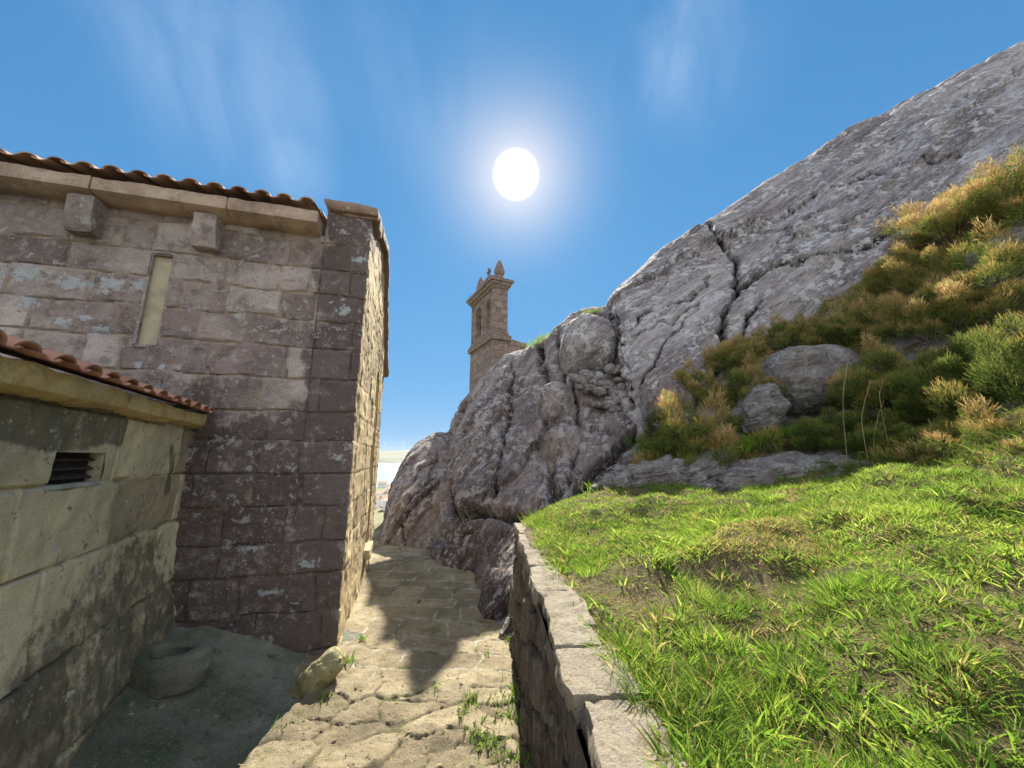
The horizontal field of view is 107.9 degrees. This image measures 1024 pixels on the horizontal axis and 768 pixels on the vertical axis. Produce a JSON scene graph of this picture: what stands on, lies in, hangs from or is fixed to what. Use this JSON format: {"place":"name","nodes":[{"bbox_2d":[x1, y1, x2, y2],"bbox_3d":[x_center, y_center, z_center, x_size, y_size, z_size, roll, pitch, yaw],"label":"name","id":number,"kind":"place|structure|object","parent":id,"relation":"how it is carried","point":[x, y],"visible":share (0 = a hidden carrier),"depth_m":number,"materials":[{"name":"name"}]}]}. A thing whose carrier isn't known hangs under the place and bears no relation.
{"place":"outdoors","nodes":[
{"label":"outdoors","id":0,"kind":"place"},
{"bbox_2d":[71,626,361,767],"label":"courtyard ground","id":1,"kind":"structure","parent":0,"point":[197,728],"depth_m":2.32,"materials":[{"name":"grey concrete"}]},
{"bbox_2d":[127,638,213,699],"bbox_3d":[-2.297,1.894,2.509,0.503,0.222,0.377,0,-11,0],"label":"stone basin","id":2,"kind":"object","parent":1,"relation":"on","point":[167,668],"visible":0.92,"depth_m":2.40,"materials":[{"name":"grey stone"}]},
{"bbox_2d":[94,540,526,767],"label":"leaf litter","id":3,"kind":"object","parent":1,"relation":"on","point":[353,764],"visible":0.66,"depth_m":2.62,"materials":[{"name":"brown plant"}]},
{"bbox_2d":[374,488,385,528],"bbox_3d":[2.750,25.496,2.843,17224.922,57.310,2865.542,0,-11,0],"label":"ground","id":4,"kind":"structure","parent":0,"point":[378,516],"depth_m":310.42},
{"bbox_2d":[0,329,213,767],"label":"stone annex","id":5,"kind":"object","parent":4,"relation":"on","point":[92,476],"visible":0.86,"depth_m":1.88,"materials":[{"name":"beige stone"}]},
{"bbox_2d":[39,452,105,490],"bbox_3d":[-2.235,0.423,1.865,0.130,0.192,0.459,5,-12,-22],"label":"window","id":6,"kind":"structure","parent":5,"relation":"in","point":[78,468],"depth_m":1.93,"materials":[{"name":"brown wood"}]},
{"bbox_2d":[0,148,389,656],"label":"stone chapel","id":7,"kind":"structure","parent":4,"relation":"on","point":[257,320],"depth_m":3.31,"materials":[{"name":"stone"}]},
{"bbox_2d":[131,251,173,347],"bbox_3d":[-3.175,-0.744,3.352,0.194,0.893,0.110,3,-12,-15],"label":"window","id":8,"kind":"structure","parent":7,"relation":"in","point":[146,333],"depth_m":3.32,"materials":[{"name":"stone"}]},
{"bbox_2d":[288,646,345,699],"bbox_3d":[-1.455,2.168,2.764,0.418,0.385,0.293,0,-11,0],"label":"kerb stone","id":9,"kind":"object","parent":4,"relation":"on","point":[322,671],"visible":0.74,"depth_m":2.68,"materials":[{"name":"beige stone"}]},
{"bbox_2d":[375,496,381,508],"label":"town house","id":10,"kind":"structure","parent":4,"relation":"on","point":[378,501],"depth_m":360.31,"materials":[{"name":"white paint"}]},
{"bbox_2d":[376,491,387,495],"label":"town house","id":11,"kind":"structure","parent":4,"relation":"on","point":[379,493],"depth_m":426.80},
{"bbox_2d":[378,481,387,487],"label":"town house","id":12,"kind":"structure","parent":4,"relation":"on","point":[382,484],"depth_m":623.42,"materials":[{"name":"white paint"}]},
{"bbox_2d":[382,498,387,510],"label":"town house","id":13,"kind":"structure","parent":4,"relation":"on","point":[384,503],"depth_m":345.23,"materials":[{"name":"white paint"}]},
{"bbox_2d":[377,431,452,549],"bbox_3d":[-2.028,3.545,9.036,2.148,4.945,5.288,3,-12,-14],"label":"path side rock","id":14,"kind":"object","parent":4,"relation":"on","point":[410,515],"visible":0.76,"depth_m":7.55,"materials":[{"name":"stone"}]},
{"bbox_2d":[466,260,526,391],"bbox_3d":[-0.681,0.220,15.842,1.874,10.966,2.912,6,-13,-27],"label":"belfry","id":15,"kind":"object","parent":4,"relation":"on","point":[492,341],"visible":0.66,"depth_m":15.44,"materials":[{"name":"brown stone"}]},
{"bbox_2d":[430,306,650,637],"bbox_3d":[1.718,2.314,8.793,8.030,9.366,10.772,0,-11,0],"label":"rock outcrop","id":16,"kind":"object","parent":4,"relation":"on","point":[497,480],"visible":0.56,"depth_m":6.69,"materials":[{"name":"stone"}]},
{"bbox_2d":[536,382,573,424],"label":"boulder","id":17,"kind":"object","parent":16,"relation":"on","point":[554,401],"visible":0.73,"depth_m":7.53,"materials":[{"name":"stone"}]},
{"bbox_2d":[539,425,581,476],"bbox_3d":[0.923,1.323,6.920,0.842,1.106,0.829,0,-11,0],"label":"boulder","id":18,"kind":"object","parent":16,"relation":"on","point":[557,443],"visible":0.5,"depth_m":6.61,"materials":[{"name":"stone"}]},
{"bbox_2d":[575,384,583,390],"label":"rubble stone","id":19,"kind":"object","parent":16,"relation":"on","point":[579,387],"visible":1,"depth_m":7.54,"materials":[{"name":"stone"}]},
{"bbox_2d":[582,384,590,393],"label":"rubble stone","id":20,"kind":"object","parent":16,"relation":"on","point":[586,389],"visible":0.91,"depth_m":7.52,"materials":[{"name":"stone"}]},
{"bbox_2d":[580,378,587,385],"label":"rubble stone","id":21,"kind":"object","parent":20,"relation":"on","point":[583,381],"visible":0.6,"depth_m":7.58,"materials":[{"name":"stone"}]},
{"bbox_2d":[575,375,582,383],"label":"rubble stone","id":22,"kind":"object","parent":21,"relation":"on","point":[578,378],"visible":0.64,"depth_m":7.64,"materials":[{"name":"stone"}]},
{"bbox_2d":[581,373,589,381],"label":"rubble stone","id":23,"kind":"object","parent":21,"relation":"on","point":[585,376],"visible":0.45,"depth_m":7.66,"materials":[{"name":"stone"}]},
{"bbox_2d":[586,371,593,379],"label":"rubble stone","id":24,"kind":"object","parent":23,"relation":"on","point":[591,374],"visible":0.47,"depth_m":7.69,"materials":[{"name":"stone"}]},
{"bbox_2d":[578,370,588,374],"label":"rubble stone","id":25,"kind":"object","parent":24,"relation":"on","point":[581,372],"visible":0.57,"depth_m":7.76,"materials":[{"name":"stone"}]},
{"bbox_2d":[559,313,617,376],"bbox_3d":[1.807,-0.806,8.833,1.406,1.658,1.681,0,-11,0],"label":"boulder","id":26,"kind":"object","parent":16,"relation":"on","point":[589,341],"visible":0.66,"depth_m":8.14,"materials":[{"name":"stone"}]},
{"bbox_2d":[593,387,605,396],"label":"rubble stone","id":27,"kind":"object","parent":16,"relation":"on","point":[599,391],"visible":1,"depth_m":7.45,"materials":[{"name":"stone"}]},
{"bbox_2d":[589,384,596,392],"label":"rubble stone","id":28,"kind":"object","parent":27,"relation":"on","point":[592,387],"visible":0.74,"depth_m":7.51,"materials":[{"name":"stone"}]},
{"bbox_2d":[597,380,605,386],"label":"rubble stone","id":29,"kind":"object","parent":27,"relation":"on","point":[600,383],"visible":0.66,"depth_m":7.57,"materials":[{"name":"stone"}]},
{"bbox_2d":[603,363,615,373],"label":"rubble stone","id":30,"kind":"object","parent":16,"relation":"on","point":[609,368],"visible":0.89,"depth_m":7.81,"materials":[{"name":"stone"}]},
{"bbox_2d":[603,400,616,409],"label":"rubble stone","id":31,"kind":"object","parent":16,"relation":"on","point":[609,404],"visible":0.67,"depth_m":7.24,"materials":[{"name":"stone"}]},
{"bbox_2d":[592,401,605,408],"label":"rubble stone","id":32,"kind":"object","parent":31,"relation":"on","point":[597,404],"visible":0.98,"depth_m":7.24,"materials":[{"name":"stone"}]},
{"bbox_2d":[608,406,621,412],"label":"rubble stone","id":33,"kind":"object","parent":16,"relation":"on","point":[612,409],"visible":0.9,"depth_m":7.17,"materials":[{"name":"stone"}]},
{"bbox_2d":[611,396,620,404],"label":"rubble stone","id":34,"kind":"object","parent":16,"relation":"on","point":[616,399],"visible":0.73,"depth_m":7.29,"materials":[{"name":"stone"}]},
{"bbox_2d":[612,365,622,375],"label":"rubble stone","id":35,"kind":"object","parent":16,"relation":"on","point":[617,371],"visible":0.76,"depth_m":7.80,"materials":[{"name":"stone"}]},
{"bbox_2d":[613,377,624,382],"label":"rubble stone","id":36,"kind":"object","parent":16,"relation":"on","point":[618,380],"visible":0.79,"depth_m":7.64,"materials":[{"name":"stone"}]},
{"bbox_2d":[617,383,625,390],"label":"rubble stone","id":37,"kind":"object","parent":16,"relation":"on","point":[621,386],"visible":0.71,"depth_m":7.51,"materials":[{"name":"stone"}]},
{"bbox_2d":[508,523,688,767],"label":"retaining wall","id":38,"kind":"structure","parent":4,"relation":"on","point":[573,714],"depth_m":1.41,"materials":[{"name":"stone"}]},
{"bbox_2d":[605,41,1023,440],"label":"granite dome","id":39,"kind":"structure","parent":4,"relation":"on","point":[789,242],"depth_m":8.70,"materials":[{"name":"grey stone"}]},
{"bbox_2d":[240,529,523,767],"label":"path","id":40,"kind":"structure","parent":0,"point":[416,719],"depth_m":2.67,"materials":[{"name":"beige stone"}]},
{"bbox_2d":[272,633,530,767],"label":"path weeds","id":41,"kind":"object","parent":40,"relation":"on","point":[347,659],"visible":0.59,"depth_m":2.35,"materials":[{"name":"green plant"}]},
{"bbox_2d":[376,463,400,487],"bbox_3d":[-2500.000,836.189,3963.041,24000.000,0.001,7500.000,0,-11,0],"label":"sea","id":42,"kind":"structure","parent":0,"point":[386,471],"depth_m":1380.29,"materials":[{"name":"white liquid"}]},
{"bbox_2d":[378,450,409,462],"bbox_3d":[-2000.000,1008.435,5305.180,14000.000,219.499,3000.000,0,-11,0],"label":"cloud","id":43,"kind":"structure","parent":0,"point":[399,456],"depth_m":4224.24,"materials":[{"name":"white"}]},
{"bbox_2d":[0,0,1023,450],"label":"sky","id":44,"kind":"structure","parent":0,"point":[565,144],"materials":[{"name":"blue"}]},
{"bbox_2d":[519,217,1023,767],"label":"grass bank","id":45,"kind":"structure","parent":0,"point":[910,347],"depth_m":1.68,"materials":[{"name":"green plant"}]},
{"bbox_2d":[590,454,687,492],"bbox_3d":[1.632,1.251,4.848,1.283,0.676,1.065,0,-11,0],"label":"rock ledge","id":46,"kind":"object","parent":45,"relation":"on","point":[662,469],"visible":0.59,"depth_m":4.46,"materials":[{"name":"stone"}]},
{"bbox_2d":[639,376,694,437],"bbox_3d":[2.564,0.443,6.136,0.801,1.155,0.864,0,-11,0],"label":"boulder","id":47,"kind":"object","parent":45,"relation":"on","point":[648,398],"visible":0.52,"depth_m":5.90,"materials":[{"name":"stone"}]},
{"bbox_2d":[523,306,844,493],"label":"ledge grass","id":48,"kind":"structure","parent":45,"relation":"on","point":[746,442],"depth_m":4.77,"materials":[{"name":"green plant"}]},
{"bbox_2d":[666,356,728,406],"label":"gorse bush","id":49,"kind":"object","parent":45,"relation":"on","point":[684,377],"visible":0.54,"depth_m":6.05,"materials":[{"name":"green plant"}]},
{"bbox_2d":[629,380,786,466],"bbox_3d":[2.745,0.802,5.289,1.966,1.704,1.916,-10,-15,41],"label":"gorse bush","id":50,"kind":"object","parent":45,"relation":"on","point":[668,428],"visible":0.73,"depth_m":4.98,"materials":[{"name":"green plant"}]},
{"bbox_2d":[684,448,736,486],"bbox_3d":[2.294,1.188,4.861,1.294,0.797,0.956,0,-11,0],"label":"rock ledge","id":51,"kind":"object","parent":45,"relation":"on","point":[704,472],"visible":0.25,"depth_m":4.52,"materials":[{"name":"stone"}]},
{"bbox_2d":[701,332,778,375],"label":"gorse bush","id":52,"kind":"object","parent":45,"relation":"on","point":[726,350],"visible":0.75,"depth_m":6.40,"materials":[{"name":"green plant"}]},
{"bbox_2d":[708,346,790,410],"bbox_3d":[3.783,0.020,5.823,1.490,1.348,1.326,-10,-15,42],"label":"gorse bush","id":53,"kind":"object","parent":45,"relation":"on","point":[741,379],"visible":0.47,"depth_m":5.63,"materials":[{"name":"green plant"}]},
{"bbox_2d":[727,382,791,435],"bbox_3d":[3.523,0.367,5.397,0.756,0.859,0.840,0,-11,0],"label":"boulder","id":54,"kind":"object","parent":45,"relation":"on","point":[762,405],"visible":0.62,"depth_m":5.06,"materials":[{"name":"stone"}]},
{"bbox_2d":[694,448,864,493],"bbox_3d":[3.071,1.140,4.362,2.137,0.834,1.264,0,-11,0],"label":"rock ledge","id":55,"kind":"object","parent":45,"relation":"on","point":[764,469],"visible":0.38,"depth_m":4.04,"materials":[{"name":"stone"}]},
{"bbox_2d":[742,309,825,355],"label":"gorse bush","id":56,"kind":"object","parent":45,"relation":"on","point":[795,326],"visible":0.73,"depth_m":6.40,"materials":[{"name":"green plant"}]},
{"bbox_2d":[752,344,869,415],"bbox_3d":[4.463,-0.037,5.639,1.464,1.094,1.249,0,-11,0],"label":"boulder","id":57,"kind":"object","parent":45,"relation":"on","point":[804,372],"visible":0.54,"depth_m":5.17,"materials":[{"name":"stone"}]},
{"bbox_2d":[794,313,874,347],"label":"gorse bush","id":58,"kind":"object","parent":45,"relation":"on","point":[818,338],"visible":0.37,"depth_m":5.95,"materials":[{"name":"green plant"}]},
{"bbox_2d":[777,406,899,453],"bbox_3d":[3.993,0.594,4.552,1.332,0.711,1.453,-3,-12,16],"label":"gorse bush","id":59,"kind":"object","parent":45,"relation":"on","point":[820,429],"visible":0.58,"depth_m":4.41,"materials":[{"name":"green plant"}]},
{"bbox_2d":[655,186,1023,458],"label":"undergrowth","id":60,"kind":"object","parent":45,"relation":"on","point":[969,240],"visible":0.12,"depth_m":5.53,"materials":[{"name":"green plant"}]},
{"bbox_2d":[811,455,873,476],"bbox_3d":[3.874,1.011,4.022,1.662,0.508,0.879,0,-11,0],"label":"rock ledge","id":61,"kind":"object","parent":45,"relation":"on","point":[837,458],"visible":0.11,"depth_m":3.84,"materials":[{"name":"stone"}]},
{"bbox_2d":[772,353,953,478],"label":"dry stalks","id":62,"kind":"object","parent":45,"relation":"on","point":[862,426],"visible":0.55,"depth_m":3.80,"materials":[{"name":"beige plant"}]},
{"bbox_2d":[825,289,933,344],"bbox_3d":[5.542,-0.959,5.729,1.254,1.200,1.286,-4,-12,20],"label":"gorse bush","id":63,"kind":"object","parent":45,"relation":"on","point":[857,324],"visible":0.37,"depth_m":5.60,"materials":[{"name":"green plant"}]},
{"bbox_2d":[819,413,944,461],"bbox_3d":[3.980,0.637,3.970,1.172,0.669,1.074,7,-13,-30],"label":"gorse bush","id":64,"kind":"object","parent":45,"relation":"on","point":[859,438],"visible":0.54,"depth_m":3.88,"materials":[{"name":"green plant"}]},
{"bbox_2d":[823,329,964,423],"bbox_3d":[4.566,-0.120,4.545,1.442,1.274,1.284,5,-12,-23],"label":"gorse bush","id":65,"kind":"object","parent":45,"relation":"on","point":[853,396],"visible":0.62,"depth_m":4.40,"materials":[{"name":"green plant"}]},
{"bbox_2d":[841,238,969,307],"bbox_3d":[6.154,-1.743,5.837,1.415,1.154,1.380,6,-13,-26],"label":"gorse bush","id":66,"kind":"object","parent":45,"relation":"on","point":[889,266],"visible":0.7,"depth_m":5.67,"materials":[{"name":"green plant"}]},
{"bbox_2d":[855,415,995,465],"bbox_3d":[4.001,0.615,3.444,1.074,0.669,1.172,8,-14,-34],"label":"gorse bush","id":67,"kind":"object","parent":45,"relation":"on","point":[893,454],"visible":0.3,"depth_m":3.43,"materials":[{"name":"green plant"}]},
{"bbox_2d":[861,270,1023,343],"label":"gorse bush","id":68,"kind":"object","parent":45,"relation":"on","point":[961,304],"visible":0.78,"depth_m":4.59,"materials":[{"name":"green plant"}]},
{"bbox_2d":[867,337,1023,427],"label":"gorse bush","id":69,"kind":"object","parent":45,"relation":"on","point":[947,386],"visible":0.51,"depth_m":3.83,"materials":[{"name":"green plant"}]},
{"bbox_2d":[869,174,1023,258],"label":"gorse bush","id":70,"kind":"object","parent":45,"relation":"on","point":[956,204],"visible":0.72,"depth_m":5.61,"materials":[{"name":"green plant"}]},
{"bbox_2d":[889,214,1023,312],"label":"gorse bush","id":71,"kind":"object","parent":45,"relation":"on","point":[989,261],"visible":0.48,"depth_m":4.63,"materials":[{"name":"green plant"}]},
{"bbox_2d":[891,394,1023,466],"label":"gorse bush","id":72,"kind":"object","parent":45,"relation":"on","point":[976,426],"visible":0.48,"depth_m":3.11,"materials":[{"name":"green plant"}]},
{"bbox_2d":[893,310,1023,420],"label":"gorse bush","id":73,"kind":"object","parent":45,"relation":"on","point":[988,341],"visible":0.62,"depth_m":3.58,"materials":[{"name":"green plant"}]},
{"bbox_2d":[935,141,1023,235],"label":"gorse bush","id":74,"kind":"object","parent":45,"relation":"on","point":[1001,179],"visible":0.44,"depth_m":5.38,"materials":[{"name":"green plant"}]},
{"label":"rubble stone","id":75,"kind":"object","parent":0,"visible":0},
{"bbox_2d":[594,371,604,380],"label":"rubble stone","id":76,"kind":"object","parent":75,"relation":"on","point":[599,375],"visible":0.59,"depth_m":7.69,"materials":[{"name":"stone"}]}
]}

